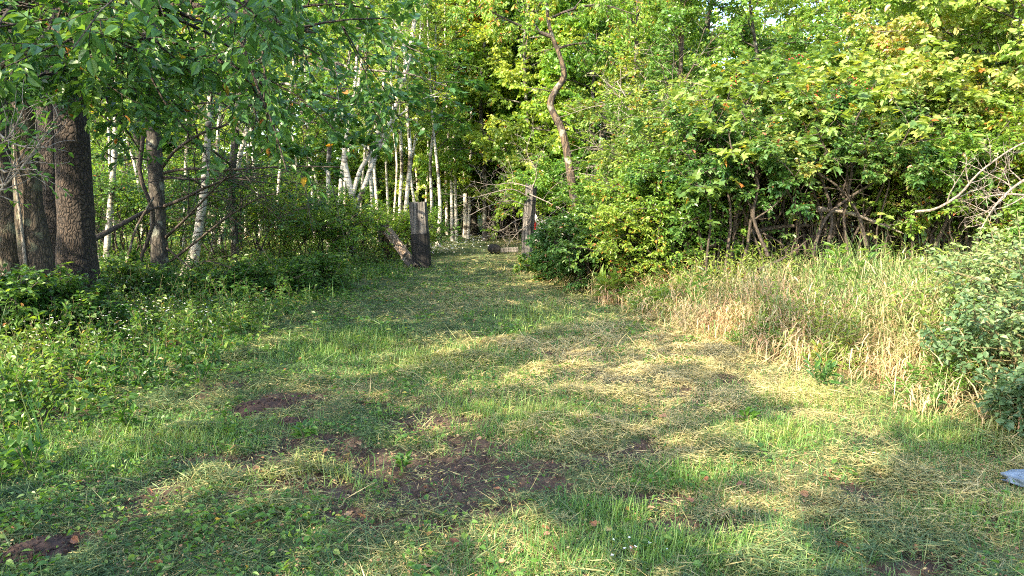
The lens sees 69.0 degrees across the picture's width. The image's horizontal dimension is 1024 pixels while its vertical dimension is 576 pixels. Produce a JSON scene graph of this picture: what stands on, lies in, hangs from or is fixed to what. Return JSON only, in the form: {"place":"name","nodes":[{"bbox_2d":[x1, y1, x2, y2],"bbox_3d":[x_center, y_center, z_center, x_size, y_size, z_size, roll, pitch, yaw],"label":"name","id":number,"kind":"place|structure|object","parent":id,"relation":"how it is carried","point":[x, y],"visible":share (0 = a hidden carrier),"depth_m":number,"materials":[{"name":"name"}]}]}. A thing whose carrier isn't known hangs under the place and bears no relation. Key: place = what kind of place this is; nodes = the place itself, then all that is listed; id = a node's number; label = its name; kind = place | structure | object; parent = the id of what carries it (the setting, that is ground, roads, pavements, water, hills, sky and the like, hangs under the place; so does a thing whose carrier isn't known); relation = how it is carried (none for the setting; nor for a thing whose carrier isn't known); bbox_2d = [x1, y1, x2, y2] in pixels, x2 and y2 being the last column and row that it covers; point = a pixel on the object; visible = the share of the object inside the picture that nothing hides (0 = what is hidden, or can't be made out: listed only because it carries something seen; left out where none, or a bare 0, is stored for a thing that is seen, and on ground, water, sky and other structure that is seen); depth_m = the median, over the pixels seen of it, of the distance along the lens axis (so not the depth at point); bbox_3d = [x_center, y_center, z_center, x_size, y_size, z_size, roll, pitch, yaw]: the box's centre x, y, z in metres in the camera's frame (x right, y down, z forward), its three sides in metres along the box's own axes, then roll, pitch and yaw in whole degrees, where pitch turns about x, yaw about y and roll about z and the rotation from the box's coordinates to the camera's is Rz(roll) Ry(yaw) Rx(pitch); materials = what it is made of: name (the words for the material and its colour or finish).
{"place":"outdoors","nodes":[
{"label":"outdoors","id":0,"kind":"place"},
{"bbox_2d":[0,79,74,207],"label":"twiggy shrub","id":1,"kind":"object","parent":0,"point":[29,156],"visible":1,"depth_m":4.33,"materials":[{"name":"brown plant"}]},
{"bbox_2d":[0,224,1005,458],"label":"long grass","id":2,"kind":"structure","parent":0,"point":[904,237],"depth_m":8.10,"materials":[{"name":"green plant"}]},
{"bbox_2d":[0,203,1023,575],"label":"ground","id":3,"kind":"structure","parent":0,"point":[478,469],"depth_m":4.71,"materials":[{"name":"green plant"}]},
{"bbox_2d":[0,428,50,474],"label":"weed","id":4,"kind":"object","parent":3,"relation":"on","point":[25,447],"visible":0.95,"depth_m":4.36,"materials":[{"name":"green plant"}]},
{"bbox_2d":[0,535,79,567],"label":"dirt mound","id":5,"kind":"object","parent":3,"relation":"on","point":[40,544],"visible":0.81,"depth_m":3.36,"materials":[{"name":"soil"}]},
{"bbox_2d":[0,262,92,333],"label":"shrub","id":6,"kind":"object","parent":3,"relation":"on","point":[14,289],"visible":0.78,"depth_m":7.97,"materials":[{"name":"green plant"}]},
{"bbox_2d":[0,272,130,340],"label":"shrub","id":7,"kind":"object","parent":3,"relation":"on","point":[91,295],"visible":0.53,"depth_m":8.23,"materials":[{"name":"green plant"}]},
{"bbox_2d":[0,1,181,285],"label":"shaggy tree","id":8,"kind":"object","parent":3,"relation":"on","point":[8,249],"visible":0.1,"depth_m":10.41,"materials":[{"name":"brown plant"}]},
{"bbox_2d":[99,249,170,298],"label":"shrub","id":9,"kind":"object","parent":3,"relation":"on","point":[123,268],"visible":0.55,"depth_m":10.79,"materials":[{"name":"green plant"}]},
{"bbox_2d":[79,0,191,256],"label":"birch tree","id":10,"kind":"object","parent":3,"relation":"on","point":[107,241],"visible":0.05,"depth_m":14.07,"materials":[{"name":"white plant"}]},
{"bbox_2d":[137,118,154,266],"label":"twisted vine","id":11,"kind":"object","parent":3,"relation":"on","point":[140,173],"visible":0.58,"depth_m":11.99,"materials":[{"name":"brown wood"}]},
{"bbox_2d":[91,131,217,260],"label":"shrub","id":12,"kind":"object","parent":3,"relation":"on","point":[101,202],"visible":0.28,"depth_m":14.95,"materials":[{"name":"green plant"}]},
{"bbox_2d":[91,126,282,259],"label":"shrub","id":13,"kind":"object","parent":3,"relation":"on","point":[124,194],"visible":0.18,"depth_m":15.44,"materials":[{"name":"green plant"}]},
{"bbox_2d":[92,9,282,235],"bbox_3d":[-11.006,-8.309,24.949,6.996,13.601,6.564,0,7,0],"label":"maple tree","id":14,"kind":"object","parent":3,"relation":"on","point":[189,154],"visible":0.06,"depth_m":25.22,"materials":[{"name":"green plant"}]},
{"bbox_2d":[35,2,343,262],"bbox_3d":[-4.945,-3.092,10.751,5.268,6.678,2.672,0,7,0],"label":"black cherry tree","id":15,"kind":"object","parent":3,"relation":"on","point":[49,202],"visible":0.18,"depth_m":11.41,"materials":[{"name":"green plant"}]},
{"bbox_2d":[115,0,265,275],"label":"birch tree","id":16,"kind":"object","parent":3,"relation":"on","point":[200,218],"visible":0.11,"depth_m":13.80,"materials":[{"name":"white plant"}]},
{"bbox_2d":[0,0,395,287],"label":"brown barked tree","id":17,"kind":"object","parent":3,"relation":"on","point":[39,250],"visible":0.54,"depth_m":6.39,"materials":[{"name":"green plant"}]},
{"bbox_2d":[172,261,255,300],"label":"shrub","id":18,"kind":"object","parent":3,"relation":"on","point":[227,281],"visible":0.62,"depth_m":11.00,"materials":[{"name":"green plant"}]},
{"bbox_2d":[0,0,438,299],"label":"black cherry tree","id":19,"kind":"object","parent":3,"relation":"on","point":[76,244],"visible":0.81,"depth_m":6.91,"materials":[{"name":"green plant"}]},
{"bbox_2d":[0,229,439,482],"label":"undergrowth","id":20,"kind":"object","parent":3,"relation":"on","point":[33,383],"depth_m":7.82,"materials":[{"name":"green plant"}]},
{"bbox_2d":[176,4,269,257],"bbox_3d":[-6.595,-3.997,17.212,2.642,6.932,2.583,0,7,0],"label":"birch tree","id":21,"kind":"object","parent":3,"relation":"on","point":[220,120],"visible":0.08,"depth_m":17.13,"materials":[{"name":"green plant"}]},
{"bbox_2d":[118,144,332,269],"bbox_3d":[-5.790,-1.671,15.007,4.141,2.740,3.561,-5,9,-37],"label":"shrub","id":22,"kind":"object","parent":3,"relation":"on","point":[209,220],"visible":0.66,"depth_m":14.77,"materials":[{"name":"green plant"}]},
{"bbox_2d":[93,1,370,288],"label":"dead limbed tree","id":23,"kind":"object","parent":3,"relation":"on","point":[160,249],"visible":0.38,"depth_m":11.76,"materials":[{"name":"green plant"}]},
{"bbox_2d":[193,252,320,296],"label":"shrub","id":24,"kind":"object","parent":3,"relation":"on","point":[264,278],"visible":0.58,"depth_m":11.73,"materials":[{"name":"green plant"}]},
{"bbox_2d":[229,396,313,421],"bbox_3d":[-1.853,0.927,5.724,0.680,0.166,0.440,0,7,0],"label":"dirt mound","id":25,"kind":"object","parent":3,"relation":"on","point":[263,403],"visible":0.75,"depth_m":5.65,"materials":[{"name":"soil"}]},
{"bbox_2d":[204,150,372,260],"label":"shrub","id":26,"kind":"object","parent":3,"relation":"on","point":[332,221],"visible":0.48,"depth_m":16.27,"materials":[{"name":"green plant"}]},
{"bbox_2d":[220,177,382,260],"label":"shrub","id":27,"kind":"object","parent":3,"relation":"on","point":[352,231],"visible":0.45,"depth_m":16.90,"materials":[{"name":"green plant"}]},
{"bbox_2d":[279,9,336,242],"bbox_3d":[-6.356,-4.764,22.549,2.108,7.130,2.680,-3,8,-21],"label":"birch tree","id":28,"kind":"object","parent":3,"relation":"on","point":[307,118],"visible":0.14,"depth_m":22.44,"materials":[{"name":"green plant"}]},
{"bbox_2d":[133,0,489,263],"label":"young maple","id":29,"kind":"object","parent":3,"relation":"on","point":[416,98],"visible":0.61,"depth_m":12.87,"materials":[{"name":"green plant"}]},
{"bbox_2d":[270,247,354,289],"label":"shrub","id":30,"kind":"object","parent":3,"relation":"on","point":[337,265],"visible":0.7,"depth_m":12.54,"materials":[{"name":"green plant"}]},
{"bbox_2d":[271,128,394,210],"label":"understory bush","id":31,"kind":"object","parent":3,"relation":"on","point":[355,162],"visible":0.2,"depth_m":30.88,"materials":[{"name":"green plant"}]},
{"bbox_2d":[290,0,395,251],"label":"birch tree","id":32,"kind":"object","parent":3,"relation":"on","point":[301,78],"visible":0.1,"depth_m":19.54,"materials":[{"name":"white plant"}]},
{"bbox_2d":[304,0,394,239],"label":"birch tree","id":33,"kind":"object","parent":3,"relation":"on","point":[341,182],"visible":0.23,"depth_m":18.81,"materials":[{"name":"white plant"}]},
{"bbox_2d":[300,186,431,258],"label":"shrub","id":34,"kind":"object","parent":3,"relation":"on","point":[378,225],"visible":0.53,"depth_m":17.67,"materials":[{"name":"green plant"}]},
{"bbox_2d":[342,0,456,255],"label":"birch tree","id":35,"kind":"object","parent":3,"relation":"on","point":[413,27],"visible":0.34,"depth_m":18.10,"materials":[{"name":"white plant"}]},
{"bbox_2d":[358,190,442,256],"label":"shrub","id":36,"kind":"object","parent":3,"relation":"on","point":[406,221],"visible":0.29,"depth_m":19.88,"materials":[{"name":"green plant"}]},
{"bbox_2d":[365,0,437,246],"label":"birch tree","id":37,"kind":"object","parent":3,"relation":"on","point":[408,180],"visible":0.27,"depth_m":22.55,"materials":[{"name":"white plant"}]},
{"bbox_2d":[372,0,434,212],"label":"birch tree","id":38,"kind":"object","parent":3,"relation":"on","point":[401,165],"visible":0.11,"depth_m":23.58,"materials":[{"name":"white plant"}]},
{"bbox_2d":[380,1,450,201],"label":"birch tree","id":39,"kind":"object","parent":3,"relation":"on","point":[426,123],"visible":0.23,"depth_m":23.87,"materials":[{"name":"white plant"}]},
{"bbox_2d":[409,201,431,268],"bbox_3d":[-2.074,-1.147,16.874,0.475,1.618,0.405,0,7,0],"label":"gatepost","id":40,"kind":"object","parent":3,"relation":"on","point":[420,242],"visible":0.91,"depth_m":16.72,"materials":[{"name":"grey wood"}]},
{"bbox_2d":[356,5,491,221],"bbox_3d":[-3.618,-8.998,30.619,6.294,13.809,5.638,-7,10,-44],"label":"aspen tree","id":41,"kind":"object","parent":3,"relation":"on","point":[421,186],"visible":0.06,"depth_m":29.27,"materials":[{"name":"green plant"}]},
{"bbox_2d":[391,204,464,249],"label":"shrub","id":42,"kind":"object","parent":3,"relation":"on","point":[443,226],"visible":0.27,"depth_m":21.10,"materials":[{"name":"green plant"}]},
{"bbox_2d":[393,1,482,245],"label":"birch tree","id":43,"kind":"object","parent":3,"relation":"on","point":[454,129],"visible":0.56,"depth_m":23.98,"materials":[{"name":"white plant"}]},
{"bbox_2d":[381,7,496,233],"bbox_3d":[-2.793,-8.640,30.401,5.512,13.187,5.239,-6,9,-41],"label":"aspen tree","id":44,"kind":"object","parent":3,"relation":"on","point":[414,165],"visible":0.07,"depth_m":29.46,"materials":[{"name":"green plant"}]},
{"bbox_2d":[406,0,478,244],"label":"birch tree","id":45,"kind":"object","parent":3,"relation":"on","point":[436,24],"visible":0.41,"depth_m":24.26,"materials":[{"name":"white plant"}]},
{"bbox_2d":[417,0,482,240],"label":"birch tree","id":46,"kind":"object","parent":3,"relation":"on","point":[451,194],"visible":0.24,"depth_m":26.50,"materials":[{"name":"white plant"}]},
{"bbox_2d":[424,0,495,237],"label":"golden birch","id":47,"kind":"object","parent":3,"relation":"on","point":[465,194],"visible":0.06,"depth_m":28.36,"materials":[{"name":"green plant"}]},
{"bbox_2d":[413,0,552,240],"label":"maple tree","id":48,"kind":"object","parent":3,"relation":"on","point":[461,154],"visible":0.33,"depth_m":26.02,"materials":[{"name":"green plant"}]},
{"bbox_2d":[436,0,555,237],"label":"aspen tree","id":49,"kind":"object","parent":3,"relation":"on","point":[478,163],"visible":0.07,"depth_m":27.98,"materials":[{"name":"green plant"}]},
{"bbox_2d":[457,55,535,238],"bbox_3d":[-0.210,-5.311,28.433,3.396,7.104,3.173,3,7,21],"label":"dark sapling","id":50,"kind":"object","parent":3,"relation":"on","point":[469,174],"visible":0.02,"depth_m":28.25,"materials":[{"name":"green plant"}]},
{"bbox_2d":[439,119,569,258],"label":"dead branches","id":51,"kind":"object","parent":3,"relation":"on","point":[520,229],"visible":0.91,"depth_m":17.62,"materials":[{"name":"wood"}]},
{"bbox_2d":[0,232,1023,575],"bbox_3d":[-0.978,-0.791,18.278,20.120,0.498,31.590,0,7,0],"label":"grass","id":52,"kind":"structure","parent":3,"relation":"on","point":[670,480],"depth_m":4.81,"materials":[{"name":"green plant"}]},
{"bbox_2d":[0,257,1023,575],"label":"clover","id":53,"kind":"object","parent":3,"relation":"on","point":[196,525],"visible":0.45,"depth_m":4.30,"materials":[{"name":"green plant"}]},
{"bbox_2d":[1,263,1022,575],"bbox_3d":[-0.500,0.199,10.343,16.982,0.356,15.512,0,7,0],"label":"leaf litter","id":54,"kind":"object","parent":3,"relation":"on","point":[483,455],"visible":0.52,"depth_m":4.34,"materials":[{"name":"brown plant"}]},
{"bbox_2d":[462,0,587,242],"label":"aspen tree","id":55,"kind":"object","parent":3,"relation":"on","point":[509,75],"visible":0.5,"depth_m":24.22,"materials":[{"name":"green plant"}]},
{"bbox_2d":[39,352,1012,575],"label":"soil crumbs","id":56,"kind":"object","parent":3,"relation":"on","point":[523,475],"visible":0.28,"depth_m":4.35,"materials":[{"name":"brown soil"}]},
{"bbox_2d":[521,183,536,260],"bbox_3d":[0.408,-1.535,18.154,0.395,2.018,0.237,0,7,0],"label":"gatepost","id":57,"kind":"object","parent":3,"relation":"on","point":[530,201],"visible":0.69,"depth_m":18.05,"materials":[{"name":"grey wood"}]},
{"bbox_2d":[486,118,597,212],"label":"understory bush","id":58,"kind":"object","parent":3,"relation":"on","point":[501,177],"visible":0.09,"depth_m":24.05,"materials":[{"name":"green plant"}]},
{"bbox_2d":[446,0,656,249],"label":"crooked tree","id":59,"kind":"object","parent":3,"relation":"on","point":[596,53],"visible":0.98,"depth_m":14.82,"materials":[{"name":"green plant"}]},
{"bbox_2d":[493,0,612,172],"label":"maple tree","id":60,"kind":"object","parent":3,"relation":"on","point":[532,60],"visible":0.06,"depth_m":26.04,"materials":[{"name":"green plant"}]},
{"bbox_2d":[491,135,616,234],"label":"thicket bush","id":61,"kind":"object","parent":3,"relation":"on","point":[546,181],"visible":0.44,"depth_m":18.79,"materials":[{"name":"green plant"}]},
{"bbox_2d":[511,249,602,281],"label":"thicket bush","id":62,"kind":"object","parent":3,"relation":"on","point":[534,264],"visible":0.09,"depth_m":14.14,"materials":[{"name":"green plant"}]},
{"bbox_2d":[550,168,621,268],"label":"thicket bush","id":63,"kind":"object","parent":3,"relation":"on","point":[565,198],"visible":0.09,"depth_m":13.15,"materials":[{"name":"green plant"}]},
{"bbox_2d":[523,190,652,292],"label":"thicket bush","id":64,"kind":"object","parent":3,"relation":"on","point":[563,248],"visible":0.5,"depth_m":12.42,"materials":[{"name":"green plant"}]},
{"bbox_2d":[525,0,663,181],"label":"maple tree","id":65,"kind":"object","parent":3,"relation":"on","point":[572,72],"visible":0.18,"depth_m":23.35,"materials":[{"name":"green plant"}]},
{"bbox_2d":[480,0,715,238],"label":"maple tree","id":66,"kind":"object","parent":3,"relation":"on","point":[544,116],"visible":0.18,"depth_m":22.56,"materials":[{"name":"green plant"}]},
{"bbox_2d":[593,263,629,299],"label":"fern","id":67,"kind":"object","parent":3,"relation":"on","point":[602,280],"visible":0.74,"depth_m":11.38,"materials":[{"name":"green plant"}]},
{"bbox_2d":[560,0,690,173],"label":"tree","id":68,"kind":"object","parent":3,"relation":"on","point":[636,62],"visible":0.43,"depth_m":16.78,"materials":[{"name":"green plant"}]},
{"bbox_2d":[555,22,741,182],"bbox_3d":[2.724,-2.502,14.544,3.906,4.246,4.282,0,7,0],"label":"tree","id":69,"kind":"object","parent":3,"relation":"on","point":[605,81],"visible":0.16,"depth_m":13.99,"materials":[{"name":"green plant"}]},
{"bbox_2d":[571,124,750,289],"bbox_3d":[2.327,-1.205,11.779,2.806,2.744,2.617,0,7,0],"label":"thicket bush","id":70,"kind":"object","parent":3,"relation":"on","point":[611,215],"visible":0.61,"depth_m":11.22,"materials":[{"name":"green plant"}]},
{"bbox_2d":[567,70,754,221],"bbox_3d":[2.693,-1.941,12.963,3.461,3.654,3.596,0,7,0],"label":"thicket bush","id":71,"kind":"object","parent":3,"relation":"on","point":[631,141],"visible":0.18,"depth_m":12.61,"materials":[{"name":"green plant"}]},
{"bbox_2d":[610,0,746,151],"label":"tree","id":72,"kind":"object","parent":3,"relation":"on","point":[676,16],"visible":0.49,"depth_m":14.51,"materials":[{"name":"green plant"}]},
{"bbox_2d":[608,122,766,284],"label":"thicket bush","id":73,"kind":"object","parent":3,"relation":"on","point":[677,231],"visible":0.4,"depth_m":10.95,"materials":[{"name":"green plant"}]},
{"bbox_2d":[645,0,778,204],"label":"tree","id":74,"kind":"object","parent":3,"relation":"on","point":[694,43],"visible":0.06,"depth_m":16.58,"materials":[{"name":"green plant"}]},
{"bbox_2d":[616,48,809,293],"bbox_3d":[3.036,-1.603,10.809,2.167,3.563,2.489,-4,8,-28],"label":"thicket bush","id":75,"kind":"object","parent":3,"relation":"on","point":[703,118],"visible":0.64,"depth_m":10.39,"materials":[{"name":"green plant"}]},
{"bbox_2d":[622,0,825,214],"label":"aspen tree","id":76,"kind":"object","parent":3,"relation":"on","point":[756,23],"visible":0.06,"depth_m":23.79,"materials":[{"name":"green plant"}]},
{"bbox_2d":[622,96,866,262],"bbox_3d":[3.243,-1.435,11.331,3.110,3.011,3.375,-3,8,-25],"label":"thicket bush","id":77,"kind":"object","parent":3,"relation":"on","point":[688,119],"visible":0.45,"depth_m":10.55,"materials":[{"name":"green plant"}]},
{"bbox_2d":[683,0,834,227],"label":"tree","id":78,"kind":"object","parent":3,"relation":"on","point":[745,29],"visible":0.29,"depth_m":15.07,"materials":[{"name":"green plant"}]},
{"bbox_2d":[626,28,908,252],"bbox_3d":[4.479,-2.229,12.908,4.287,4.100,4.198,6,9,40],"label":"thicket bush","id":79,"kind":"object","parent":3,"relation":"on","point":[817,57],"visible":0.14,"depth_m":12.06,"materials":[{"name":"green plant"}]},
{"bbox_2d":[546,219,1023,447],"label":"tall grass","id":80,"kind":"structure","parent":3,"relation":"on","point":[908,352],"depth_m":7.92,"materials":[{"name":"beige plant"}]},
{"bbox_2d":[567,230,1023,409],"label":"bank weeds","id":81,"kind":"object","parent":3,"relation":"on","point":[825,355],"visible":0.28,"depth_m":7.71,"materials":[{"name":"beige plant"}]},
{"bbox_2d":[710,215,885,272],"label":"dead branch","id":82,"kind":"object","parent":81,"relation":"on","point":[778,227],"visible":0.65,"depth_m":10.95,"materials":[{"name":"brown wood"}]},
{"bbox_2d":[725,0,892,238],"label":"tree","id":83,"kind":"object","parent":3,"relation":"on","point":[777,13],"visible":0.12,"depth_m":17.85,"materials":[{"name":"green plant"}]},
{"bbox_2d":[802,352,842,390],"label":"milkweed","id":84,"kind":"object","parent":3,"relation":"on","point":[824,374],"visible":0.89,"depth_m":6.22,"materials":[{"name":"green plant"}]},
{"bbox_2d":[653,64,996,279],"bbox_3d":[4.643,-1.697,11.179,4.374,3.534,3.888,-3,8,-22],"label":"thicket bush","id":85,"kind":"object","parent":3,"relation":"on","point":[868,173],"visible":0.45,"depth_m":10.14,"materials":[{"name":"green plant"}]},
{"bbox_2d":[718,144,787,256],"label":"arching stem","id":86,"kind":"object","parent":85,"relation":"attached to","point":[763,245],"visible":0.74,"depth_m":10.23,"materials":[{"name":"brown wood"}]},
{"bbox_2d":[668,85,1007,280],"bbox_3d":[5.473,-1.442,11.555,6.298,3.083,2.895,0,7,0],"label":"brushwood","id":87,"kind":"object","parent":3,"relation":"on","point":[756,241],"visible":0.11,"depth_m":10.93,"materials":[{"name":"brown wood"}]},
{"bbox_2d":[823,241,886,299],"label":"willow herb","id":88,"kind":"object","parent":3,"relation":"on","point":[835,253],"visible":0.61,"depth_m":9.20,"materials":[{"name":"green plant"}]},
{"bbox_2d":[780,0,943,249],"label":"tree","id":89,"kind":"object","parent":3,"relation":"on","point":[843,6],"visible":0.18,"depth_m":14.36,"materials":[{"name":"green plant"}]},
{"bbox_2d":[762,50,985,282],"bbox_3d":[4.924,-1.613,10.568,2.717,3.470,3.018,0,7,0],"label":"thicket bush","id":90,"kind":"object","parent":3,"relation":"on","point":[924,129],"visible":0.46,"depth_m":10.00,"materials":[{"name":"green plant"}]},
{"bbox_2d":[750,41,1023,259],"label":"thicket bush","id":91,"kind":"object","parent":3,"relation":"on","point":[941,87],"visible":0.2,"depth_m":10.74,"materials":[{"name":"green plant"}]},
{"bbox_2d":[802,66,1023,270],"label":"thicket bush","id":92,"kind":"object","parent":3,"relation":"on","point":[909,113],"visible":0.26,"depth_m":10.16,"materials":[{"name":"green plant"}]},
{"bbox_2d":[830,0,1023,251],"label":"tree","id":93,"kind":"object","parent":3,"relation":"on","point":[898,41],"visible":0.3,"depth_m":11.62,"materials":[{"name":"green plant"}]},
{"bbox_2d":[843,0,1019,253],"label":"tree","id":94,"kind":"object","parent":3,"relation":"on","point":[872,19],"visible":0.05,"depth_m":14.22,"materials":[{"name":"green plant"}]},
{"bbox_2d":[847,0,1023,135],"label":"tree","id":95,"kind":"object","parent":3,"relation":"on","point":[926,39],"visible":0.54,"depth_m":10.52,"materials":[{"name":"green plant"}]},
{"bbox_2d":[854,91,1023,269],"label":"thicket bush","id":96,"kind":"object","parent":3,"relation":"on","point":[974,149],"visible":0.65,"depth_m":9.87,"materials":[{"name":"green plant"}]},
{"bbox_2d":[915,136,1023,231],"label":"dead branch","id":97,"kind":"object","parent":96,"relation":"attached to","point":[1006,153],"visible":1,"depth_m":8.97,"materials":[{"name":"grey wood"}]},
{"bbox_2d":[896,206,1023,354],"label":"round leaved bush","id":98,"kind":"object","parent":3,"relation":"on","point":[976,265],"visible":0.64,"depth_m":6.67,"materials":[{"name":"green plant"}]},
{"bbox_2d":[904,0,1023,258],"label":"tree","id":99,"kind":"object","parent":3,"relation":"on","point":[987,63],"visible":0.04,"depth_m":10.91,"materials":[{"name":"green plant"}]},
{"bbox_2d":[915,238,1023,386],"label":"round leaved bush","id":100,"kind":"object","parent":3,"relation":"on","point":[972,323],"visible":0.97,"depth_m":5.73,"materials":[{"name":"green plant"}]},
{"bbox_2d":[971,356,1023,437],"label":"round leaved bush","id":101,"kind":"object","parent":3,"relation":"on","point":[998,397],"visible":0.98,"depth_m":5.00,"materials":[{"name":"green plant"}]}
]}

